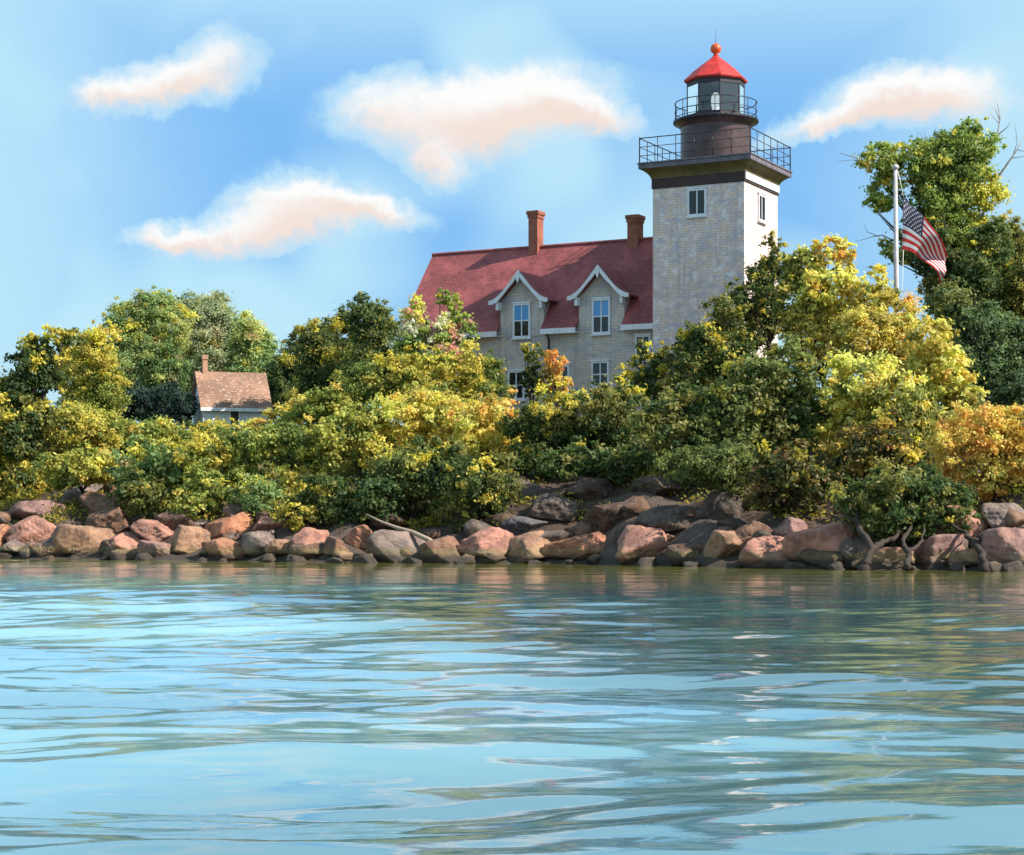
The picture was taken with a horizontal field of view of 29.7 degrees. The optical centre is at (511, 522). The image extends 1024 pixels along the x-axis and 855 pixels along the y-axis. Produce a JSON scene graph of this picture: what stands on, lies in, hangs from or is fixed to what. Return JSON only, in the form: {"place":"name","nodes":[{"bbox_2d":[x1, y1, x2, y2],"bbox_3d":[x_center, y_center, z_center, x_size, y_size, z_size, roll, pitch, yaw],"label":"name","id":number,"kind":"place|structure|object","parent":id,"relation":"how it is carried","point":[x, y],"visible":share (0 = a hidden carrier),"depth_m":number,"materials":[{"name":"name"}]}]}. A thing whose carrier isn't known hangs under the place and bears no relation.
{"place":"outdoors","nodes":[
{"label":"outdoors","id":0,"kind":"place"},
{"bbox_2d":[0,559,1023,854],"bbox_3d":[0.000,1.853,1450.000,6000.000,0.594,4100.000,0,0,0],"label":"lake water","id":1,"kind":"structure","parent":0,"point":[202,707],"depth_m":17.47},
{"bbox_2d":[0,416,1023,570],"bbox_3d":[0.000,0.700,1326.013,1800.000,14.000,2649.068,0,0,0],"label":"bank","id":2,"kind":"structure","parent":0,"point":[699,531],"depth_m":83.43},
{"bbox_2d":[5,515,55,543],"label":"boulder","id":3,"kind":"object","parent":2,"relation":"on","point":[35,528],"visible":0.72,"depth_m":91.86,"materials":[{"name":"stone"}]},
{"bbox_2d":[9,500,71,519],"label":"boulder","id":4,"kind":"object","parent":2,"relation":"on","point":[20,510],"visible":0.49,"depth_m":95.54,"materials":[{"name":"stone"}]},
{"bbox_2d":[0,323,84,499],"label":"tree","id":5,"kind":"object","parent":2,"relation":"on","point":[27,411],"visible":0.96,"depth_m":100.15,"materials":[{"name":"green plant"}]},
{"bbox_2d":[29,439,130,494],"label":"shrub","id":6,"kind":"object","parent":2,"relation":"on","point":[69,471],"visible":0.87,"depth_m":96.14,"materials":[{"name":"yellow plant"}]},
{"bbox_2d":[37,397,129,472],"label":"shrub","id":7,"kind":"object","parent":2,"relation":"on","point":[90,423],"visible":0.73,"depth_m":100.86,"materials":[{"name":"yellow plant"}]},
{"bbox_2d":[52,524,114,555],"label":"boulder","id":8,"kind":"object","parent":2,"relation":"on","point":[76,540],"visible":0.72,"depth_m":89.98,"materials":[{"name":"stone"}]},
{"bbox_2d":[52,318,135,429],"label":"tree","id":9,"kind":"object","parent":2,"relation":"on","point":[91,366],"visible":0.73,"depth_m":115.04,"materials":[{"name":"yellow plant"}]},
{"bbox_2d":[79,491,121,512],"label":"boulder","id":10,"kind":"object","parent":2,"relation":"on","point":[91,501],"visible":0.52,"depth_m":95.25,"materials":[{"name":"stone"}]},
{"bbox_2d":[86,507,130,534],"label":"boulder","id":11,"kind":"object","parent":2,"relation":"on","point":[116,520],"visible":0.69,"depth_m":91.77,"materials":[{"name":"stone"}]},
{"bbox_2d":[103,532,141,556],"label":"boulder","id":12,"kind":"object","parent":2,"relation":"on","point":[127,540],"visible":0.54,"depth_m":89.08,"materials":[{"name":"stone"}]},
{"bbox_2d":[110,379,168,423],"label":"shrub","id":13,"kind":"object","parent":2,"relation":"on","point":[139,409],"visible":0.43,"depth_m":129.09,"materials":[{"name":"green plant"}]},
{"bbox_2d":[105,468,183,518],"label":"shrub","id":14,"kind":"object","parent":2,"relation":"on","point":[153,494],"visible":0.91,"depth_m":92.26,"materials":[{"name":"green plant"}]},
{"bbox_2d":[96,285,201,431],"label":"tree","id":15,"kind":"object","parent":2,"relation":"on","point":[151,355],"visible":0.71,"depth_m":140.91,"materials":[{"name":"green plant"}]},
{"bbox_2d":[106,414,193,459],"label":"shrub","id":16,"kind":"object","parent":2,"relation":"on","point":[159,428],"visible":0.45,"depth_m":103.59,"materials":[{"name":"yellow plant"}]},
{"bbox_2d":[129,519,173,541],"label":"boulder","id":17,"kind":"object","parent":2,"relation":"on","point":[150,530],"visible":0.7,"depth_m":89.19,"materials":[{"name":"stone"}]},
{"bbox_2d":[136,540,171,557],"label":"boulder","id":18,"kind":"object","parent":2,"relation":"on","point":[153,549],"visible":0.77,"depth_m":87.15,"materials":[{"name":"stone"}]},
{"bbox_2d":[104,433,205,494],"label":"shrub","id":19,"kind":"object","parent":2,"relation":"on","point":[152,464],"visible":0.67,"depth_m":93.73,"materials":[{"name":"green plant"}]},
{"bbox_2d":[144,378,199,428],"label":"shrub","id":20,"kind":"object","parent":2,"relation":"on","point":[180,408],"visible":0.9,"depth_m":126.49,"materials":[{"name":"green plant"}]},
{"bbox_2d":[154,511,195,530],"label":"stone","id":21,"kind":"object","parent":2,"relation":"on","point":[171,521],"visible":0.63,"depth_m":89.72,"materials":[{"name":"stone"}]},
{"bbox_2d":[168,525,210,553],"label":"boulder","id":22,"kind":"object","parent":2,"relation":"on","point":[183,539],"visible":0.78,"depth_m":87.59,"materials":[{"name":"stone"}]},
{"bbox_2d":[164,456,238,520],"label":"shrub","id":23,"kind":"object","parent":2,"relation":"on","point":[198,500],"visible":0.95,"depth_m":90.49,"materials":[{"name":"green plant"}]},
{"bbox_2d":[170,285,250,401],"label":"tree","id":24,"kind":"object","parent":2,"relation":"on","point":[211,328],"visible":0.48,"depth_m":148.46,"materials":[{"name":"green plant"}]},
{"bbox_2d":[175,415,257,441],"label":"shrub","id":25,"kind":"object","parent":2,"relation":"on","point":[203,426],"visible":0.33,"depth_m":112.22,"materials":[{"name":"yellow plant"}]},
{"bbox_2d":[168,419,272,487],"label":"shrub","id":26,"kind":"object","parent":2,"relation":"on","point":[224,454],"visible":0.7,"depth_m":93.39,"materials":[{"name":"yellow plant"}]},
{"bbox_2d":[201,537,245,559],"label":"boulder","id":27,"kind":"object","parent":2,"relation":"on","point":[223,547],"visible":0.94,"depth_m":85.78,"materials":[{"name":"stone"}]},
{"bbox_2d":[204,511,255,537],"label":"boulder","id":28,"kind":"object","parent":2,"relation":"on","point":[240,522],"visible":0.73,"depth_m":88.81,"materials":[{"name":"stone"}]},
{"bbox_2d":[191,355,272,430],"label":"cottage","id":29,"kind":"structure","parent":2,"relation":"on","point":[243,396],"depth_m":127.22,"materials":[{"name":"brown"}]},
{"bbox_2d":[214,308,280,421],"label":"tree","id":30,"kind":"object","parent":2,"relation":"on","point":[251,344],"visible":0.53,"depth_m":144.31,"materials":[{"name":"green plant"}]},
{"bbox_2d":[219,473,294,518],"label":"shrub","id":31,"kind":"object","parent":2,"relation":"on","point":[255,484],"visible":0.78,"depth_m":89.68,"materials":[{"name":"green plant"}]},
{"bbox_2d":[242,530,274,556],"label":"boulder","id":32,"kind":"object","parent":2,"relation":"on","point":[255,543],"visible":0.69,"depth_m":85.46,"materials":[{"name":"stone"}]},
{"bbox_2d":[254,335,305,422],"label":"tree","id":33,"kind":"object","parent":2,"relation":"on","point":[281,367],"visible":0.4,"depth_m":133.81,"materials":[{"name":"green plant"}]},
{"bbox_2d":[238,387,323,433],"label":"shrub","id":34,"kind":"object","parent":2,"relation":"on","point":[271,415],"visible":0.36,"depth_m":111.86,"materials":[{"name":"yellow plant"}]},
{"bbox_2d":[242,413,341,492],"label":"shrub","id":35,"kind":"object","parent":2,"relation":"on","point":[289,460],"visible":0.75,"depth_m":92.97,"materials":[{"name":"green plant"}]},
{"bbox_2d":[290,527,328,558],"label":"boulder","id":36,"kind":"object","parent":2,"relation":"on","point":[304,536],"visible":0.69,"depth_m":83.84,"materials":[{"name":"stone"}]},
{"bbox_2d":[269,461,368,531],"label":"shrub","id":37,"kind":"object","parent":2,"relation":"on","point":[327,490],"visible":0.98,"depth_m":86.32,"materials":[{"name":"green plant"}]},
{"bbox_2d":[279,301,359,413],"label":"tree","id":38,"kind":"object","parent":2,"relation":"on","point":[321,350],"visible":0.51,"depth_m":122.73,"materials":[{"name":"green plant"}]},
{"bbox_2d":[274,369,365,439],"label":"shrub","id":39,"kind":"object","parent":2,"relation":"on","point":[325,401],"visible":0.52,"depth_m":104.24,"materials":[{"name":"green plant"}]},
{"bbox_2d":[302,396,402,480],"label":"shrub","id":40,"kind":"object","parent":2,"relation":"on","point":[358,434],"visible":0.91,"depth_m":92.47,"materials":[{"name":"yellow plant"}]},
{"bbox_2d":[344,524,372,548],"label":"boulder","id":41,"kind":"object","parent":2,"relation":"on","point":[357,537],"visible":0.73,"depth_m":84.00,"materials":[{"name":"stone"}]},
{"bbox_2d":[335,291,402,407],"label":"tree","id":42,"kind":"object","parent":2,"relation":"on","point":[374,328],"visible":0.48,"depth_m":116.01,"materials":[{"name":"green plant"}]},
{"bbox_2d":[366,529,425,562],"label":"boulder","id":43,"kind":"object","parent":2,"relation":"on","point":[383,545],"visible":0.73,"depth_m":82.35,"materials":[{"name":"stone"}]},
{"bbox_2d":[333,434,471,529],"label":"shrub","id":44,"kind":"object","parent":2,"relation":"on","point":[404,492],"visible":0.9,"depth_m":86.33,"materials":[{"name":"green plant"}]},
{"bbox_2d":[334,337,489,420],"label":"shrub","id":45,"kind":"object","parent":2,"relation":"on","point":[389,374],"visible":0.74,"depth_m":100.35,"materials":[{"name":"yellow plant"}]},
{"bbox_2d":[371,376,468,450],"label":"shrub","id":46,"kind":"object","parent":2,"relation":"on","point":[417,406],"visible":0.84,"depth_m":93.07,"materials":[{"name":"yellow plant"}]},
{"bbox_2d":[385,287,481,428],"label":"tree","id":47,"kind":"object","parent":2,"relation":"on","point":[452,324],"visible":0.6,"depth_m":108.68,"materials":[{"name":"green plant"}]},
{"bbox_2d":[419,535,462,562],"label":"boulder","id":48,"kind":"object","parent":2,"relation":"on","point":[443,550],"visible":0.76,"depth_m":81.20,"materials":[{"name":"stone"}]},
{"bbox_2d":[430,448,525,532],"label":"shrub","id":49,"kind":"object","parent":2,"relation":"on","point":[491,495],"visible":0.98,"depth_m":84.10,"materials":[{"name":"green plant"}]},
{"bbox_2d":[430,388,526,459],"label":"shrub","id":50,"kind":"object","parent":2,"relation":"on","point":[475,420],"visible":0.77,"depth_m":92.15,"materials":[{"name":"yellow plant"}]},
{"bbox_2d":[453,347,516,425],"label":"shrub","id":51,"kind":"object","parent":2,"relation":"on","point":[494,382],"visible":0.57,"depth_m":102.53,"materials":[{"name":"green plant"}]},
{"bbox_2d":[456,527,514,555],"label":"boulder","id":52,"kind":"object","parent":2,"relation":"on","point":[497,539],"visible":0.8,"depth_m":81.17,"materials":[{"name":"stone"}]},
{"bbox_2d":[0,404,1023,530],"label":"undergrowth","id":53,"kind":"object","parent":2,"relation":"on","point":[4,502],"visible":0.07,"depth_m":90.27,"materials":[{"name":"green plant"}]},
{"bbox_2d":[395,210,652,428],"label":"keepers house","id":54,"kind":"structure","parent":2,"relation":"on","point":[585,309],"depth_m":112.37,"materials":[{"name":"stone"}]},
{"bbox_2d":[590,359,609,387],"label":"window","id":55,"kind":"structure","parent":54,"relation":"in","point":[600,367],"depth_m":109.83,"materials":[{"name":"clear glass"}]},
{"bbox_2d":[499,516,548,532],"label":"boulder","id":56,"kind":"object","parent":2,"relation":"on","point":[520,524],"visible":0.75,"depth_m":83.23,"materials":[{"name":"stone"}]},
{"bbox_2d":[506,530,550,562],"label":"boulder","id":57,"kind":"object","parent":2,"relation":"on","point":[526,547],"visible":0.76,"depth_m":80.59,"materials":[{"name":"stone"}]},
{"bbox_2d":[518,342,547,404],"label":"shrub","id":58,"kind":"object","parent":2,"relation":"on","point":[529,381],"visible":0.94,"depth_m":103.87,"materials":[{"name":"green plant"}]},
{"bbox_2d":[494,379,594,481],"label":"shrub","id":59,"kind":"object","parent":2,"relation":"on","point":[540,434],"visible":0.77,"depth_m":90.20,"materials":[{"name":"green plant"}]},
{"bbox_2d":[536,347,573,408],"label":"shrub","id":60,"kind":"object","parent":2,"relation":"on","point":[558,366],"visible":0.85,"depth_m":103.81,"materials":[{"name":"orange plant"}]},
{"bbox_2d":[526,493,584,521],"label":"boulder","id":61,"kind":"object","parent":2,"relation":"on","point":[547,506],"visible":0.89,"depth_m":83.48,"materials":[{"name":"stone"}]},
{"bbox_2d":[542,531,605,560],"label":"boulder","id":62,"kind":"object","parent":2,"relation":"on","point":[580,547],"visible":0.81,"depth_m":79.94,"materials":[{"name":"stone"}]},
{"bbox_2d":[563,477,615,500],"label":"boulder","id":63,"kind":"object","parent":2,"relation":"on","point":[587,488],"visible":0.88,"depth_m":85.52,"materials":[{"name":"stone"}]},
{"bbox_2d":[528,435,662,484],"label":"shrub","id":64,"kind":"object","parent":2,"relation":"on","point":[607,463],"visible":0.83,"depth_m":86.76,"materials":[{"name":"green plant"}]},
{"bbox_2d":[581,502,625,531],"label":"boulder","id":65,"kind":"object","parent":2,"relation":"on","point":[605,517],"visible":0.72,"depth_m":80.79,"materials":[{"name":"stone"}]},
{"bbox_2d":[550,373,658,464],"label":"shrub","id":66,"kind":"object","parent":2,"relation":"on","point":[606,411],"visible":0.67,"depth_m":89.55,"materials":[{"name":"green plant"}]},
{"bbox_2d":[615,525,667,564],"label":"boulder","id":67,"kind":"object","parent":2,"relation":"on","point":[635,543],"visible":0.75,"depth_m":76.94,"materials":[{"name":"stone"}]},
{"bbox_2d":[614,338,685,414],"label":"shrub","id":68,"kind":"object","parent":2,"relation":"on","point":[645,374],"visible":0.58,"depth_m":99.57,"materials":[{"name":"green plant"}]},
{"bbox_2d":[629,475,691,494],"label":"boulder","id":69,"kind":"object","parent":2,"relation":"on","point":[655,484],"visible":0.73,"depth_m":82.96,"materials":[{"name":"stone"}]},
{"bbox_2d":[636,505,694,532],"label":"boulder","id":70,"kind":"object","parent":2,"relation":"on","point":[668,518],"visible":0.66,"depth_m":78.16,"materials":[{"name":"stone"}]},
{"bbox_2d":[667,543,699,565],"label":"stone","id":71,"kind":"object","parent":2,"relation":"on","point":[680,556],"visible":0.83,"depth_m":75.13,"materials":[{"name":"stone"}]},
{"bbox_2d":[620,380,758,486],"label":"shrub","id":72,"kind":"object","parent":2,"relation":"on","point":[675,424],"visible":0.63,"depth_m":82.97,"materials":[{"name":"green plant"}]},
{"bbox_2d":[643,433,771,511],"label":"shrub","id":73,"kind":"object","parent":2,"relation":"on","point":[707,466],"visible":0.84,"depth_m":77.64,"materials":[{"name":"green plant"}]},
{"bbox_2d":[665,285,761,393],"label":"shrub","id":74,"kind":"object","parent":2,"relation":"on","point":[701,359],"visible":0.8,"depth_m":96.98,"materials":[{"name":"green plant"}]},
{"bbox_2d":[637,43,792,419],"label":"lighthouse tower","id":75,"kind":"structure","parent":2,"relation":"on","point":[716,189],"depth_m":106.69,"materials":[{"name":"stone"}]},
{"bbox_2d":[686,186,707,218],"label":"window","id":76,"kind":"structure","parent":75,"relation":"in","point":[696,196],"depth_m":106.22,"materials":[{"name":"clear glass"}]},
{"bbox_2d":[693,491,745,519],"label":"boulder","id":77,"kind":"object","parent":2,"relation":"on","point":[730,505],"visible":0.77,"depth_m":77.59,"materials":[{"name":"stone"}]},
{"bbox_2d":[703,529,743,558],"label":"boulder","id":78,"kind":"object","parent":2,"relation":"on","point":[721,543],"visible":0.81,"depth_m":74.16,"materials":[{"name":"stone"}]},
{"bbox_2d":[724,229,794,359],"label":"tree","id":79,"kind":"object","parent":2,"relation":"on","point":[758,314],"visible":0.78,"depth_m":100.61,"materials":[{"name":"green plant"}]},
{"bbox_2d":[686,332,834,463],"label":"shrub","id":80,"kind":"object","parent":2,"relation":"on","point":[772,412],"visible":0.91,"depth_m":82.37,"materials":[{"name":"green plant"}]},
{"bbox_2d":[738,535,785,567],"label":"boulder","id":81,"kind":"object","parent":2,"relation":"on","point":[762,552],"visible":0.63,"depth_m":71.90,"materials":[{"name":"stone"}]},
{"bbox_2d":[735,438,847,517],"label":"shrub","id":82,"kind":"object","parent":2,"relation":"on","point":[792,486],"visible":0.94,"depth_m":75.00,"materials":[{"name":"green plant"}]},
{"bbox_2d":[762,232,868,398],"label":"shrub","id":83,"kind":"object","parent":2,"relation":"on","point":[817,299],"visible":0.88,"depth_m":97.53,"materials":[{"name":"yellow plant"}]},
{"bbox_2d":[795,548,844,568],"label":"stone","id":84,"kind":"object","parent":2,"relation":"on","point":[823,559],"visible":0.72,"depth_m":70.60,"materials":[{"name":"stone"}]},
{"bbox_2d":[781,521,867,562],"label":"boulder","id":85,"kind":"object","parent":2,"relation":"on","point":[829,537],"visible":0.57,"depth_m":70.96,"materials":[{"name":"stone"}]},
{"bbox_2d":[839,537,875,560],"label":"stone","id":86,"kind":"object","parent":2,"relation":"on","point":[849,550],"visible":0.46,"depth_m":70.22,"materials":[{"name":"stone"}]},
{"bbox_2d":[813,263,929,375],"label":"shrub","id":87,"kind":"object","parent":2,"relation":"on","point":[859,326],"visible":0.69,"depth_m":95.07,"materials":[{"name":"yellow plant"}]},
{"bbox_2d":[807,406,938,499],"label":"shrub","id":88,"kind":"object","parent":2,"relation":"on","point":[859,449],"visible":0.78,"depth_m":76.95,"materials":[{"name":"green plant"}]},
{"bbox_2d":[803,340,957,445],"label":"shrub","id":89,"kind":"object","parent":2,"relation":"on","point":[858,399],"visible":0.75,"depth_m":81.83,"materials":[{"name":"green plant"}]},
{"bbox_2d":[864,547,916,569],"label":"boulder","id":90,"kind":"object","parent":2,"relation":"on","point":[889,557],"visible":0.6,"depth_m":69.45,"materials":[{"name":"stone"}]},
{"bbox_2d":[892,164,903,397],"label":"flagpole","id":91,"kind":"object","parent":2,"relation":"on","point":[895,167],"visible":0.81,"depth_m":100.90,"materials":[{"name":"metal"}]},
{"bbox_2d":[902,197,946,282],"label":"flag","id":92,"kind":"object","parent":91,"relation":"hanging from","point":[922,240],"visible":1,"depth_m":100.89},
{"bbox_2d":[824,451,989,571],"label":"tree","id":93,"kind":"object","parent":2,"relation":"on","point":[911,504],"visible":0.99,"depth_m":70.32,"materials":[{"name":"green plant"}]},
{"bbox_2d":[837,109,1014,299],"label":"tree","id":94,"kind":"object","parent":2,"relation":"on","point":[955,169],"visible":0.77,"depth_m":116.10,"materials":[{"name":"green plant"}]},
{"bbox_2d":[915,534,964,569],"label":"boulder","id":95,"kind":"object","parent":2,"relation":"on","point":[929,551],"visible":0.56,"depth_m":69.50,"materials":[{"name":"stone"}]},
{"bbox_2d":[893,312,990,420],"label":"shrub","id":96,"kind":"object","parent":2,"relation":"on","point":[933,367],"visible":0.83,"depth_m":89.93,"materials":[{"name":"yellow plant"}]},
{"bbox_2d":[923,505,987,537],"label":"boulder","id":97,"kind":"object","parent":2,"relation":"on","point":[974,533],"visible":0.26,"depth_m":70.98,"materials":[{"name":"stone"}]},
{"bbox_2d":[902,212,1016,318],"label":"tree","id":98,"kind":"object","parent":2,"relation":"on","point":[971,263],"visible":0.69,"depth_m":114.28,"materials":[{"name":"green plant"}]},
{"bbox_2d":[948,548,978,566],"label":"boulder","id":99,"kind":"object","parent":2,"relation":"on","point":[966,558],"visible":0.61,"depth_m":68.63,"materials":[{"name":"stone"}]},
{"bbox_2d":[914,390,1023,502],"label":"shrub","id":100,"kind":"object","parent":2,"relation":"on","point":[963,436],"visible":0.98,"depth_m":73.00,"materials":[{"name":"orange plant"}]},
{"bbox_2d":[921,275,1023,412],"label":"tree","id":101,"kind":"object","parent":2,"relation":"on","point":[997,354],"visible":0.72,"depth_m":111.06,"materials":[{"name":"green plant"}]},
{"bbox_2d":[972,208,1023,329],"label":"tree","id":102,"kind":"object","parent":2,"relation":"on","point":[1011,295],"visible":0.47,"depth_m":122.56,"materials":[{"name":"green plant"}]},
{"bbox_2d":[977,527,1023,569],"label":"boulder","id":103,"kind":"object","parent":2,"relation":"on","point":[1002,545],"visible":0.6,"depth_m":67.83,"materials":[{"name":"stone"}]},
{"bbox_2d":[981,503,1023,528],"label":"boulder","id":104,"kind":"object","parent":2,"relation":"on","point":[995,513],"visible":0.65,"depth_m":70.81,"materials":[{"name":"stone"}]},
{"bbox_2d":[0,0,1023,429],"label":"sky","id":105,"kind":"structure","parent":0,"point":[293,158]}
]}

